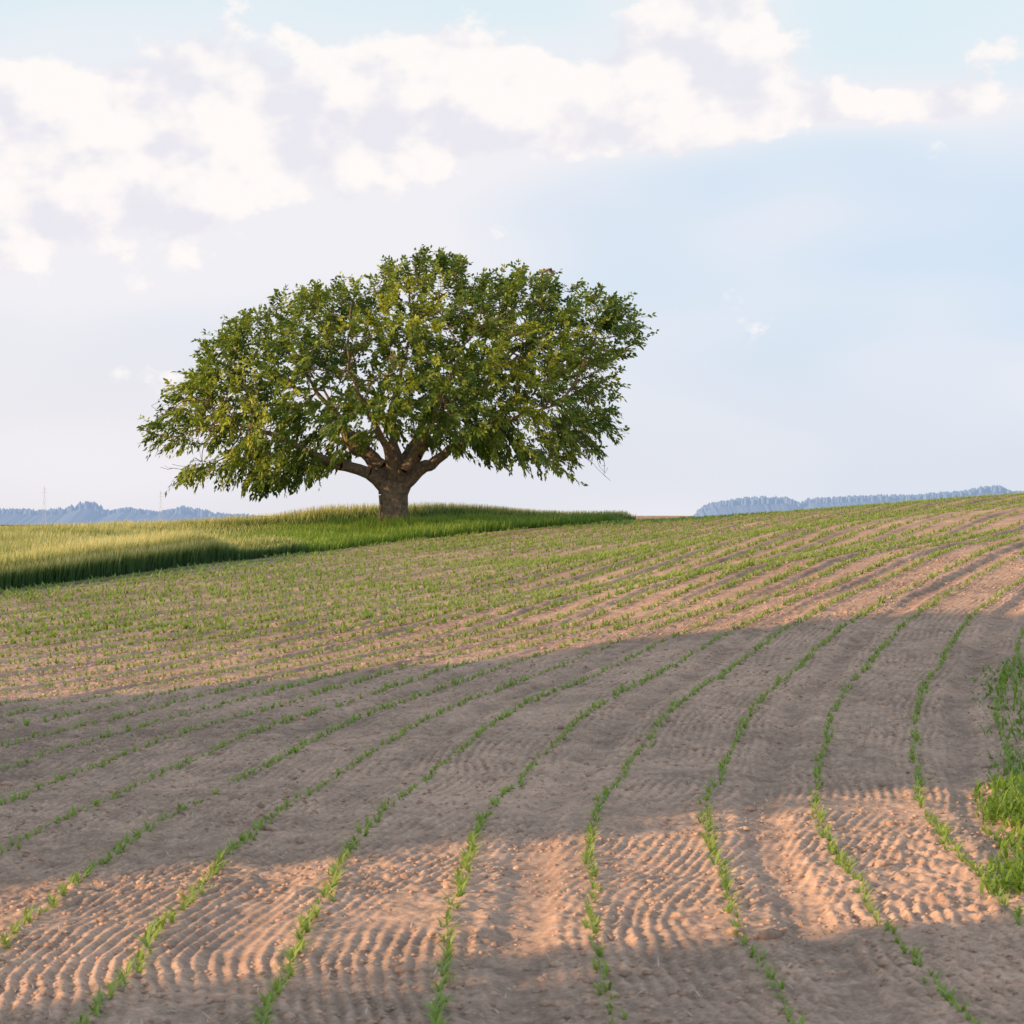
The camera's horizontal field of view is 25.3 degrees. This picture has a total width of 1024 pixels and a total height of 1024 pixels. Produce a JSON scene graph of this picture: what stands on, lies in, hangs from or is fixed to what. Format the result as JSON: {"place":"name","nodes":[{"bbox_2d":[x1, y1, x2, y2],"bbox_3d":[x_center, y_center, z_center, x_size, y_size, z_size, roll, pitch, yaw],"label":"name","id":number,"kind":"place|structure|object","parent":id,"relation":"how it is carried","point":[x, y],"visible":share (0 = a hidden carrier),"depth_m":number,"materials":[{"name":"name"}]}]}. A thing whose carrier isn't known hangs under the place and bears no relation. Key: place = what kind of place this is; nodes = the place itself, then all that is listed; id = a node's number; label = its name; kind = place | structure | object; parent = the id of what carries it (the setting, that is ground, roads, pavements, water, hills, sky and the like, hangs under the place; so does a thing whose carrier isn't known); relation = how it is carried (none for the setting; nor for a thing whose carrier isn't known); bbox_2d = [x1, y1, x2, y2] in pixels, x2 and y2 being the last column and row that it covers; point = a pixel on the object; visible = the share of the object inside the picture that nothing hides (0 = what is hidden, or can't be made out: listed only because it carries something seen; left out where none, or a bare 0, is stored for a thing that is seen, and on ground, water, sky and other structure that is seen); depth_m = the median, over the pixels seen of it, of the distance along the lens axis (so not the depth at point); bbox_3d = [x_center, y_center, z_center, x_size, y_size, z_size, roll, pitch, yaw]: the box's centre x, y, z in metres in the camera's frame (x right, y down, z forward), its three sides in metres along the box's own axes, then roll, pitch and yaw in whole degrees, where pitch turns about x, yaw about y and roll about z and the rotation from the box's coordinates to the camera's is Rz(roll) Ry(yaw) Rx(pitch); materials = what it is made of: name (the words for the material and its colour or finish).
{"place":"outdoors","nodes":[
{"label":"outdoors","id":0,"kind":"place"},
{"bbox_2d":[0,501,257,524],"bbox_3d":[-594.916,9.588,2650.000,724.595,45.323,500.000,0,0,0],"label":"wooded hills","id":1,"kind":"structure","parent":0,"point":[86,512],"depth_m":2573.92,"materials":[{"name":"blue plant"}]},
{"bbox_2d":[0,501,635,589],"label":"barley field","id":2,"kind":"structure","parent":0,"point":[33,555],"depth_m":59.59,"materials":[{"name":"green plant"}]},
{"bbox_2d":[208,510,623,559],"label":"meadow grass","id":3,"kind":"structure","parent":0,"point":[346,532],"depth_m":74.49,"materials":[{"name":"green plant"}]},
{"bbox_2d":[0,495,1023,1023],"bbox_3d":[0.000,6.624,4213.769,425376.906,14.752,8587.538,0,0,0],"label":"ground","id":4,"kind":"structure","parent":0,"point":[858,995],"depth_m":17.01,"materials":[{"name":"soil"}]},
{"bbox_2d":[137,244,658,526],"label":"fruit tree","id":5,"kind":"object","parent":4,"relation":"on","point":[394,476],"visible":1,"depth_m":75.05,"materials":[{"name":"green plant"}]},
{"bbox_2d":[67,654,933,973],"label":"earth lumps","id":6,"kind":"object","parent":4,"relation":"on","point":[763,934],"visible":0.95,"depth_m":13.38,"materials":[{"name":"soil"}]},
{"bbox_2d":[0,491,1023,1023],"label":"maize seedlings","id":7,"kind":"object","parent":4,"relation":"on","point":[642,551],"visible":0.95,"depth_m":35.12,"materials":[{"name":"green plant"}]},
{"bbox_2d":[0,536,1023,1023],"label":"soil clods","id":8,"kind":"object","parent":4,"relation":"on","point":[556,1004],"visible":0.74,"depth_m":14.52,"materials":[{"name":"brown soil"}]},
{"bbox_2d":[0,553,1023,1023],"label":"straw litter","id":9,"kind":"object","parent":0,"point":[456,849],"visible":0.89,"depth_m":15.74,"materials":[{"name":"beige"}]},
{"bbox_2d":[0,0,1023,515],"label":"sky","id":10,"kind":"structure","parent":0,"point":[817,206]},
{"bbox_2d":[693,485,1023,516],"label":"wooded hills","id":11,"kind":"structure","parent":0,"point":[754,504],"depth_m":2282.63,"materials":[{"name":"blue plant"}]},
{"bbox_2d":[964,646,1023,898],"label":"verge grass","id":12,"kind":"structure","parent":0,"point":[1006,805],"depth_m":16.00,"materials":[{"name":"green plant"}]}
]}

